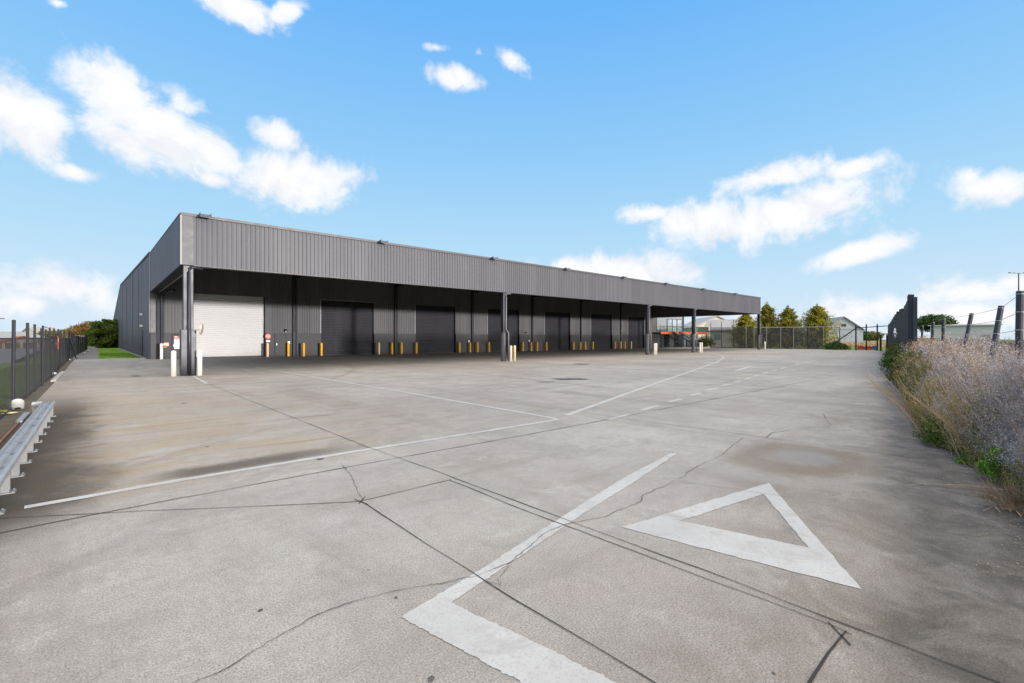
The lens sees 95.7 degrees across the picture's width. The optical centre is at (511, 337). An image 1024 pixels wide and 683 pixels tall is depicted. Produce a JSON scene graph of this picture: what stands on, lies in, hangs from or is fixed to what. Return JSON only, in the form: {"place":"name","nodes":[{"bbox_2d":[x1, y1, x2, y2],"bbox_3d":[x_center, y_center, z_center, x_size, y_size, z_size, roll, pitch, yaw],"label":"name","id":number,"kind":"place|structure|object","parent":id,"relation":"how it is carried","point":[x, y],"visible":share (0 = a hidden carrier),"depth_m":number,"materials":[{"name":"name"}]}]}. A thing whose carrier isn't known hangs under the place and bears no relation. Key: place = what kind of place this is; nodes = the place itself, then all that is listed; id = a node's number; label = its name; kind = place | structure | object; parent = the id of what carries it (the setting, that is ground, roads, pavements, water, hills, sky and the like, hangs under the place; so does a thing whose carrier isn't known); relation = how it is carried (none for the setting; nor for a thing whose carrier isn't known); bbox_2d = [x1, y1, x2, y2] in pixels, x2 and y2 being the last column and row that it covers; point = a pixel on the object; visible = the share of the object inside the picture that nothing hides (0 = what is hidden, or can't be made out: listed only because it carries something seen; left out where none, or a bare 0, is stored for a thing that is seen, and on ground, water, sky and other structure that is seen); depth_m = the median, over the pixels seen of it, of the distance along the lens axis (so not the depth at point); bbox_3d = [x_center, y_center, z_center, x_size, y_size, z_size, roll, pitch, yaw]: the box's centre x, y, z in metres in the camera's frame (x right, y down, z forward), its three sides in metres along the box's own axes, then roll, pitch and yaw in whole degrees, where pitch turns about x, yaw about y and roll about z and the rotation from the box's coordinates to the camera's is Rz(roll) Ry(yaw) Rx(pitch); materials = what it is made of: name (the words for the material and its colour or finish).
{"place":"outdoors","nodes":[
{"label":"outdoors","id":0,"kind":"place"},
{"bbox_2d":[0,348,44,363],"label":"asphalt road","id":1,"kind":"structure","parent":0,"point":[15,353],"depth_m":45.80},
{"bbox_2d":[0,362,56,408],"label":"verge","id":2,"kind":"structure","parent":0,"point":[10,367],"depth_m":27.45,"materials":[{"name":"green plant"}]},
{"bbox_2d":[0,359,74,437],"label":"soil strip","id":3,"kind":"object","parent":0,"point":[7,422],"visible":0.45,"depth_m":11.64,"materials":[{"name":"brown soil"}]},
{"bbox_2d":[11,399,24,409],"bbox_3d":[-11.279,1.528,10.579,0.220,0.245,0.255,0,0,-42],"label":"plastic jug","id":4,"kind":"object","parent":3,"relation":"on","point":[17,404],"visible":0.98,"depth_m":10.53,"materials":[{"name":"white plastic"}]},
{"bbox_2d":[0,320,76,419],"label":"chain fence","id":5,"kind":"object","parent":3,"relation":"on","point":[61,355],"visible":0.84,"depth_m":13.32,"materials":[{"name":"black metal"}]},
{"bbox_2d":[21,327,56,340],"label":"house","id":6,"kind":"structure","parent":0,"point":[31,329],"depth_m":127.89,"materials":[{"name":"white plastic"}]},
{"bbox_2d":[71,347,98,359],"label":"gravel path","id":7,"kind":"structure","parent":0,"point":[93,353],"depth_m":40.06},
{"bbox_2d":[98,348,126,354],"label":"lawn","id":8,"kind":"structure","parent":0,"point":[108,350],"depth_m":59.29,"materials":[{"name":"green plant"}]},
{"bbox_2d":[99,352,140,358],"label":"lawn grass","id":9,"kind":"structure","parent":0,"point":[114,355],"depth_m":37.51,"materials":[{"name":"green plant"}]},
{"bbox_2d":[0,346,1023,682],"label":"concrete yard","id":10,"kind":"structure","parent":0,"point":[174,590],"depth_m":4.11,"materials":[{"name":"grey concrete"}]},
{"bbox_2d":[0,423,18,442],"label":"steel rod","id":11,"kind":"object","parent":10,"relation":"on","point":[7,433],"visible":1,"depth_m":7.86,"materials":[{"name":"brown metal"}]},
{"bbox_2d":[15,412,29,422],"bbox_3d":[-9.916,1.620,9.409,0.092,0.030,1.400,0,0,-42],"label":"steel plate","id":12,"kind":"object","parent":10,"relation":"on","point":[22,417],"visible":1,"depth_m":9.28,"materials":[{"name":"silver metal"}]},
{"bbox_2d":[0,401,55,514],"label":"guard rail","id":13,"kind":"object","parent":10,"relation":"on","point":[17,447],"visible":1,"depth_m":6.10,"materials":[{"name":"silver metal"}]},
{"bbox_2d":[51,371,63,381],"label":"kerb","id":14,"kind":"structure","parent":10,"relation":"on","point":[56,377],"depth_m":19.01,"materials":[{"name":"grey concrete"}]},
{"bbox_2d":[160,343,162,359],"bbox_3d":[-23.729,0.960,31.401,0.207,1.090,0.210,0,0,-10],"label":"bollard","id":15,"kind":"object","parent":10,"relation":"on","point":[161,351],"visible":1,"depth_m":31.33,"materials":[{"name":"metal"}]},
{"bbox_2d":[170,351,175,376],"bbox_3d":[-14.271,1.109,19.564,0.220,1.090,0.217,0,0,-17],"label":"bollard","id":16,"kind":"object","parent":10,"relation":"on","point":[173,363],"visible":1,"depth_m":19.49,"materials":[{"name":"metal"}]},
{"bbox_2d":[197,350,202,375],"bbox_3d":[-13.434,1.109,19.948,0.220,1.090,0.217,0,0,25],"label":"bollard","id":17,"kind":"object","parent":10,"relation":"on","point":[199,362],"visible":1,"depth_m":19.87,"materials":[{"name":"metal"}]},
{"bbox_2d":[192,376,208,383],"bbox_3d":[-12.180,1.646,18.081,0.133,0.001,4.174,0,0,-40],"label":"line marking","id":18,"kind":"object","parent":10,"relation":"on","point":[197,378],"visible":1,"depth_m":17.88,"materials":[{"name":"paint"}]},
{"bbox_2d":[266,343,268,356],"bbox_3d":[-18.938,0.983,35.940,0.207,1.090,0.210,0,0,-42],"label":"bollard","id":19,"kind":"object","parent":10,"relation":"on","point":[267,349],"visible":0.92,"depth_m":35.87,"materials":[{"name":"metal"}]},
{"bbox_2d":[24,419,558,508],"bbox_3d":[-1.926,1.646,6.923,7.421,0.001,0.205,0,0,-40],"label":"line marking","id":20,"kind":"object","parent":10,"relation":"on","point":[137,487],"visible":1,"depth_m":5.77,"materials":[{"name":"paint"}]},
{"bbox_2d":[320,343,322,355],"bbox_3d":[-15.926,0.997,38.758,0.210,1.090,0.207,0,0,-7],"label":"bollard","id":21,"kind":"object","parent":10,"relation":"on","point":[321,349],"visible":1,"depth_m":38.69,"materials":[{"name":"metal"}]},
{"bbox_2d":[257,367,557,418],"bbox_3d":[-6.529,1.640,17.413,0.195,0.012,21.958,0,0,-43],"label":"line marking","id":22,"kind":"object","parent":10,"relation":"on","point":[428,396],"visible":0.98,"depth_m":12.47,"materials":[{"name":"paint"}]},
{"bbox_2d":[427,675,434,681],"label":"oil stain","id":23,"kind":"object","parent":10,"relation":"on","point":[430,678],"visible":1,"depth_m":2.24,"materials":[{"name":"grey concrete"}]},
{"bbox_2d":[0,361,1001,682],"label":"pavement joint","id":24,"kind":"object","parent":10,"relation":"on","point":[822,661],"visible":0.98,"depth_m":3.46,"materials":[{"name":"grey concrete"}]},
{"bbox_2d":[510,346,511,361],"bbox_3d":[-0.070,1.109,31.645,0.207,1.090,0.210,0,0,42],"label":"bollard","id":25,"kind":"object","parent":10,"relation":"on","point":[510,353],"visible":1,"depth_m":31.56,"materials":[{"name":"metal"}]},
{"bbox_2d":[513,345,515,360],"bbox_3d":[0.184,1.109,32.112,0.207,1.090,0.210,0,0,-19],"label":"bollard","id":26,"kind":"object","parent":10,"relation":"on","point":[514,352],"visible":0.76,"depth_m":32.05,"materials":[{"name":"metal"}]},
{"bbox_2d":[195,409,846,681],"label":"pavement crack","id":27,"kind":"object","parent":10,"relation":"on","point":[452,580],"visible":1,"depth_m":3.16,"materials":[{"name":"grey concrete"}]},
{"bbox_2d":[401,453,676,682],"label":"line marking","id":28,"kind":"object","parent":10,"relation":"on","point":[521,658],"visible":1,"depth_m":2.60,"materials":[{"name":"paint"}]},
{"bbox_2d":[555,378,586,379],"bbox_3d":[2.320,1.647,18.271,1.374,0.001,1.052,0,0,-28],"label":"oil stain","id":29,"kind":"object","parent":10,"relation":"on","point":[570,379],"visible":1,"depth_m":18.09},
{"bbox_2d":[606,414,628,419],"bbox_3d":[2.201,1.646,9.560,0.129,0.001,0.830,0,0,42],"label":"line marking","id":30,"kind":"object","parent":10,"relation":"on","point":[618,416],"visible":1,"depth_m":9.52,"materials":[{"name":"paint"}]},
{"bbox_2d":[565,352,723,414],"bbox_3d":[12.241,1.646,30.102,2.478,0.001,46.216,0,0,26],"label":"line marking","id":31,"kind":"object","parent":10,"relation":"on","point":[585,408],"visible":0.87,"depth_m":13.58,"materials":[{"name":"paint"}]},
{"bbox_2d":[653,317,707,347],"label":"office building","id":32,"kind":"structure","parent":10,"relation":"on","point":[670,332],"depth_m":76.95,"materials":[{"name":"glass"}]},
{"bbox_2d":[664,335,669,347],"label":"entrance door","id":33,"kind":"structure","parent":32,"relation":"in","point":[666,337],"depth_m":76.10,"materials":[{"name":"black glass"}]},
{"bbox_2d":[667,319,671,330],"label":"window","id":34,"kind":"structure","parent":32,"relation":"in","point":[669,321],"depth_m":76.71,"materials":[{"name":"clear glass"}]},
{"bbox_2d":[672,319,676,331],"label":"window","id":35,"kind":"structure","parent":32,"relation":"in","point":[674,321],"depth_m":77.79,"materials":[{"name":"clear glass"}]},
{"bbox_2d":[674,335,682,346],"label":"entrance door","id":36,"kind":"structure","parent":32,"relation":"in","point":[678,341],"depth_m":78.55,"materials":[{"name":"black glass"}]},
{"bbox_2d":[677,319,681,331],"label":"window","id":37,"kind":"structure","parent":32,"relation":"in","point":[679,321],"depth_m":78.88,"materials":[{"name":"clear glass"}]},
{"bbox_2d":[686,340,699,346],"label":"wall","id":38,"kind":"structure","parent":10,"relation":"on","point":[688,344],"depth_m":80.47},
{"bbox_2d":[623,483,860,588],"bbox_3d":[2.340,1.646,4.173,2.269,0.001,1.633,0,0,-42],"label":"triangle marking","id":39,"kind":"object","parent":10,"relation":"on","point":[816,558],"visible":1,"depth_m":3.77,"materials":[{"name":"paint"}]},
{"bbox_2d":[710,319,839,348],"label":"fence","id":40,"kind":"object","parent":10,"relation":"on","point":[813,342],"visible":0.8,"depth_m":66.86,"materials":[{"name":"black metal"}]},
{"bbox_2d":[835,324,883,350],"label":"gate","id":41,"kind":"structure","parent":10,"relation":"on","point":[866,327],"depth_m":58.71,"materials":[{"name":"black metal"}]},
{"bbox_2d":[877,333,888,350],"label":"gantry","id":42,"kind":"object","parent":10,"relation":"on","point":[881,334],"visible":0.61,"depth_m":56.37,"materials":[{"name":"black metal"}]},
{"bbox_2d":[863,381,1023,579],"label":"leaf litter","id":43,"kind":"object","parent":10,"relation":"on","point":[978,506],"visible":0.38,"depth_m":4.30,"materials":[{"name":"brown plant"}]},
{"bbox_2d":[937,407,966,456],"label":"dry stalks","id":44,"kind":"object","parent":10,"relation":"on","point":[955,432],"visible":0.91,"depth_m":6.25,"materials":[{"name":"plant"}]},
{"bbox_2d":[909,482,1005,489],"bbox_3d":[4.852,1.618,5.053,0.986,0.044,0.270,0,0,21],"label":"dead branch","id":45,"kind":"object","parent":10,"relation":"on","point":[942,484],"visible":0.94,"depth_m":5.05,"materials":[{"name":"brown wood"}]},
{"bbox_2d":[0,0,1023,339],"label":"sky","id":46,"kind":"structure","parent":0,"point":[851,159],"materials":[{"name":"blue"}]},
{"bbox_2d":[10,339,1014,362],"bbox_3d":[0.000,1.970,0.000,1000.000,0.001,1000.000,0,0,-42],"label":"grass ground","id":47,"kind":"structure","parent":0,"point":[852,348],"depth_m":81.47,"materials":[{"name":"green plant"}]},
{"bbox_2d":[0,343,36,348],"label":"garden fence","id":48,"kind":"object","parent":47,"relation":"on","point":[17,345],"visible":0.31,"depth_m":70.04,"materials":[{"name":"black metal"}]},
{"bbox_2d":[0,331,47,339],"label":"house","id":49,"kind":"structure","parent":47,"relation":"on","point":[5,334],"depth_m":78.71,"materials":[{"name":"white glass"}]},
{"bbox_2d":[0,336,47,348],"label":"house","id":50,"kind":"structure","parent":47,"relation":"on","point":[19,340],"depth_m":71.68,"materials":[{"name":"ceramic"}]},
{"bbox_2d":[36,330,62,339],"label":"broadleaf tree","id":51,"kind":"object","parent":47,"relation":"on","point":[51,334],"visible":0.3,"depth_m":118.98,"materials":[{"name":"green plant"}]},
{"bbox_2d":[62,324,83,336],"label":"broadleaf tree","id":52,"kind":"object","parent":47,"relation":"on","point":[72,329],"visible":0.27,"depth_m":102.68,"materials":[{"name":"brown plant"}]},
{"bbox_2d":[71,333,86,357],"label":"boundary fence","id":53,"kind":"object","parent":47,"relation":"on","point":[82,344],"visible":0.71,"depth_m":43.83,"materials":[{"name":"black metal"}]},
{"bbox_2d":[74,320,91,334],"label":"broadleaf tree","id":54,"kind":"object","parent":47,"relation":"on","point":[84,328],"visible":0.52,"depth_m":98.80,"materials":[{"name":"brown plant"}]},
{"bbox_2d":[84,320,117,347],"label":"broadleaf tree","id":55,"kind":"object","parent":47,"relation":"on","point":[108,332],"visible":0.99,"depth_m":79.14,"materials":[{"name":"green plant"}]},
{"bbox_2d":[97,319,117,347],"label":"broadleaf tree","id":56,"kind":"object","parent":47,"relation":"on","point":[112,322],"visible":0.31,"depth_m":81.53,"materials":[{"name":"green plant"}]},
{"bbox_2d":[118,348,144,357],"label":"stone edging","id":57,"kind":"object","parent":47,"relation":"on","point":[131,353],"visible":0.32,"depth_m":45.46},
{"bbox_2d":[113,212,761,375],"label":"warehouse","id":58,"kind":"structure","parent":47,"relation":"on","point":[237,288],"depth_m":36.87,"materials":[{"name":"metal"}]},
{"bbox_2d":[141,330,142,356],"bbox_3d":[-29.282,0.525,36.727,0.036,2.150,1.000,0,0,-42],"label":"side door","id":59,"kind":"structure","parent":58,"relation":"in","point":[141,330],"depth_m":36.35,"materials":[{"name":"grey metal"}]},
{"bbox_2d":[171,334,178,357],"bbox_3d":[-23.443,0.621,32.498,0.672,1.703,0.098,0,0,-42],"label":"personnel door","id":60,"kind":"structure","parent":58,"relation":"in","point":[172,335],"depth_m":32.35,"materials":[{"name":"grey metal"}]},
{"bbox_2d":[174,339,178,348],"bbox_3d":[-23.422,0.454,32.537,0.443,0.728,0.038,0,0,-42],"label":"notice board","id":61,"kind":"object","parent":58,"relation":"attached to","point":[176,342],"visible":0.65,"depth_m":32.46,"materials":[{"name":"white plastic"}]},
{"bbox_2d":[193,324,203,334],"bbox_3d":[-13.472,-0.350,20.021,0.573,0.473,0.357,0,0,25],"label":"traffic mirror","id":62,"kind":"object","parent":58,"relation":"attached to","point":[201,329],"visible":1,"depth_m":19.90,"materials":[{"name":"white glass"}]},
{"bbox_2d":[193,293,264,357],"bbox_3d":[-21.197,-0.700,34.866,4.830,5.100,0.376,0,0,-42],"label":"roller door","id":63,"kind":"structure","parent":58,"relation":"in","point":[234,326],"depth_m":34.90,"materials":[{"name":"white metal"}]},
{"bbox_2d":[265,334,270,341],"bbox_3d":[-19.128,0.043,36.367,0.430,0.655,0.030,0,0,-42],"label":"wall sign","id":64,"kind":"object","parent":58,"relation":"attached to","point":[267,336],"visible":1,"depth_m":36.35,"materials":[{"name":"red metal"}]},
{"bbox_2d":[275,334,285,355],"bbox_3d":[-18.445,0.633,36.954,0.849,1.726,0.098,0,0,-42],"label":"personnel door","id":65,"kind":"structure","parent":58,"relation":"in","point":[280,339],"depth_m":36.96,"materials":[{"name":"grey metal"}]},
{"bbox_2d":[320,299,374,354],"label":"roller door","id":66,"kind":"structure","parent":58,"relation":"in","point":[346,327],"depth_m":40.88,"materials":[{"name":"grey metal"}]},
{"bbox_2d":[415,305,454,352],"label":"roller door","id":67,"kind":"structure","parent":58,"relation":"in","point":[434,325],"depth_m":46.93,"materials":[{"name":"grey metal"}]},
{"bbox_2d":[487,309,518,351],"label":"roller door","id":68,"kind":"structure","parent":58,"relation":"in","point":[493,315],"depth_m":52.62,"materials":[{"name":"grey metal"}]},
{"bbox_2d":[544,312,569,349],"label":"roller door","id":69,"kind":"structure","parent":58,"relation":"in","point":[556,324],"depth_m":58.99,"materials":[{"name":"grey metal"}]},
{"bbox_2d":[591,314,611,348],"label":"roller door","id":70,"kind":"structure","parent":58,"relation":"in","point":[601,325],"depth_m":65.01,"materials":[{"name":"grey metal"}]},
{"bbox_2d":[628,316,643,348],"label":"roller door","id":71,"kind":"structure","parent":58,"relation":"in","point":[635,324],"depth_m":70.67,"materials":[{"name":"grey metal"}]},
{"bbox_2d":[698,335,716,346],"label":"bush","id":72,"kind":"object","parent":47,"relation":"on","point":[704,342],"visible":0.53,"depth_m":83.03,"materials":[{"name":"green plant"}]},
{"bbox_2d":[726,315,764,347],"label":"conifer tree","id":73,"kind":"object","parent":47,"relation":"on","point":[745,321],"visible":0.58,"depth_m":77.39,"materials":[{"name":"green plant"}]},
{"bbox_2d":[752,299,782,347],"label":"conifer tree","id":74,"kind":"object","parent":47,"relation":"on","point":[768,319],"visible":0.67,"depth_m":78.24,"materials":[{"name":"green plant"}]},
{"bbox_2d":[768,304,811,348],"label":"conifer tree","id":75,"kind":"object","parent":47,"relation":"on","point":[787,320],"visible":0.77,"depth_m":76.25,"materials":[{"name":"green plant"}]},
{"bbox_2d":[785,304,851,348],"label":"conifer tree","id":76,"kind":"object","parent":47,"relation":"on","point":[816,317],"visible":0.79,"depth_m":74.22,"materials":[{"name":"green plant"}]},
{"bbox_2d":[820,340,850,349],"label":"bush","id":77,"kind":"object","parent":47,"relation":"on","point":[837,345],"visible":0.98,"depth_m":61.50,"materials":[{"name":"green plant"}]},
{"bbox_2d":[825,316,864,342],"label":"shed","id":78,"kind":"structure","parent":47,"relation":"on","point":[847,327],"depth_m":119.12,"materials":[{"name":"white metal"}]},
{"bbox_2d":[863,330,872,340],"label":"tree","id":79,"kind":"object","parent":47,"relation":"on","point":[864,335],"visible":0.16,"depth_m":188.21,"materials":[{"name":"green plant"}]},
{"bbox_2d":[867,331,884,340],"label":"tree","id":80,"kind":"object","parent":47,"relation":"on","point":[871,336],"visible":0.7,"depth_m":169.24,"materials":[{"name":"green plant"}]},
{"bbox_2d":[917,313,958,331],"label":"spreading tree","id":81,"kind":"object","parent":47,"relation":"on","point":[925,320],"visible":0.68,"depth_m":93.97,"materials":[{"name":"green plant"}]},
{"bbox_2d":[928,323,1002,341],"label":"shed","id":82,"kind":"structure","parent":47,"relation":"on","point":[955,330],"depth_m":89.68,"materials":[{"name":"white metal"}]},
{"bbox_2d":[684,316,723,344],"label":"house","id":83,"kind":"structure","parent":0,"point":[700,322],"depth_m":107.31,"materials":[{"name":"white glass"}]},
{"bbox_2d":[704,319,741,345],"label":"house","id":84,"kind":"structure","parent":0,"point":[725,323],"depth_m":96.65,"materials":[{"name":"white glass"}]},
{"bbox_2d":[831,341,885,346],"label":"dry grass","id":85,"kind":"structure","parent":0,"point":[863,344],"depth_m":95.83,"materials":[{"name":"plant"}]},
{"bbox_2d":[888,331,1023,515],"bbox_3d":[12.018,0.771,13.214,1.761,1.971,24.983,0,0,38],"label":"brown weed verge","id":86,"kind":"structure","parent":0,"point":[915,345],"depth_m":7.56,"materials":[{"name":"plant"}]},
{"bbox_2d":[877,345,903,372],"bbox_3d":[17.270,1.026,20.785,1.966,1.405,1.347,0,0,-42],"label":"leafy weed","id":87,"kind":"object","parent":86,"relation":"on","point":[887,361],"visible":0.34,"depth_m":20.74,"materials":[{"name":"green plant"}]},
{"bbox_2d":[884,360,902,382],"bbox_3d":[13.577,1.243,16.088,1.078,0.931,1.238,0,0,28],"label":"leafy weed","id":88,"kind":"object","parent":86,"relation":"on","point":[890,370],"visible":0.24,"depth_m":16.22,"materials":[{"name":"green plant"}]},
{"bbox_2d":[864,365,932,424],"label":"dry stalks","id":89,"kind":"object","parent":86,"relation":"on","point":[898,400],"visible":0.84,"depth_m":8.57,"materials":[{"name":"plant"}]},
{"bbox_2d":[888,294,916,348],"bbox_3d":[35.798,-0.065,43.492,0.275,3.531,61.985,0,0,38],"label":"paling fence","id":90,"kind":"object","parent":86,"relation":"on","point":[903,322],"visible":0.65,"depth_m":20.88,"materials":[{"name":"black metal"}]},
{"bbox_2d":[884,340,936,399],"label":"green weed verge","id":91,"kind":"structure","parent":86,"relation":"on","point":[888,350],"depth_m":13.24,"materials":[{"name":"green plant"}]},
{"bbox_2d":[861,358,961,444],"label":"dry stalks","id":92,"kind":"object","parent":86,"relation":"on","point":[927,400],"visible":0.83,"depth_m":7.12,"materials":[{"name":"brown plant"}]},
{"bbox_2d":[912,417,963,447],"bbox_3d":[6.539,1.456,7.059,0.836,0.498,0.711,0,0,-42],"label":"leafy weed","id":93,"kind":"object","parent":86,"relation":"on","point":[932,437],"visible":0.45,"depth_m":7.04,"materials":[{"name":"green plant"}]},
{"bbox_2d":[901,374,977,443],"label":"dry stalks","id":94,"kind":"object","parent":86,"relation":"on","point":[937,414],"visible":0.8,"depth_m":6.43,"materials":[{"name":"plant"}]},
{"bbox_2d":[897,337,1014,358],"bbox_3d":[18.422,0.802,19.926,3.168,1.752,14.623,0,0,38],"label":"grey weed thicket","id":95,"kind":"object","parent":86,"relation":"on","point":[942,344],"visible":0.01,"depth_m":18.79,"materials":[{"name":"grey plant"}]},
{"bbox_2d":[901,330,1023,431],"bbox_3d":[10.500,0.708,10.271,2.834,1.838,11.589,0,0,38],"label":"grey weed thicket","id":96,"kind":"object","parent":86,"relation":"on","point":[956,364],"visible":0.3,"depth_m":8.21,"materials":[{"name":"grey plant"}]},
{"bbox_2d":[953,454,977,465],"bbox_3d":[5.956,1.614,6.060,0.309,0.175,0.254,0,0,-7],"label":"leafy weed","id":97,"kind":"object","parent":86,"relation":"on","point":[962,458],"visible":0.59,"depth_m":6.03,"materials":[{"name":"green plant"}]},
{"bbox_2d":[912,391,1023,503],"bbox_3d":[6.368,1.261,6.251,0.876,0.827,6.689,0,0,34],"label":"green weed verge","id":98,"kind":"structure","parent":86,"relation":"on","point":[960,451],"depth_m":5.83,"materials":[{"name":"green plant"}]},
{"bbox_2d":[917,291,1023,386],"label":"wire fence","id":99,"kind":"object","parent":86,"relation":"on","point":[1019,320],"visible":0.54,"depth_m":10.00,"materials":[{"name":"black metal"}]},
{"bbox_2d":[949,344,1023,486],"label":"grey weed thicket","id":100,"kind":"object","parent":86,"relation":"on","point":[1009,430],"visible":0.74,"depth_m":5.85,"materials":[{"name":"grey plant"}]},
{"bbox_2d":[975,443,1011,485],"bbox_3d":[5.600,1.463,5.226,0.604,0.481,0.553,0,0,-42],"label":"leafy weed","id":101,"kind":"object","parent":86,"relation":"on","point":[988,471],"visible":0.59,"depth_m":5.27,"materials":[{"name":"green plant"}]},
{"bbox_2d":[967,469,1023,516],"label":"dry stalks","id":102,"kind":"object","parent":86,"relation":"on","point":[1017,497],"visible":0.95,"depth_m":4.39,"materials":[{"name":"beige plant"}]}
]}

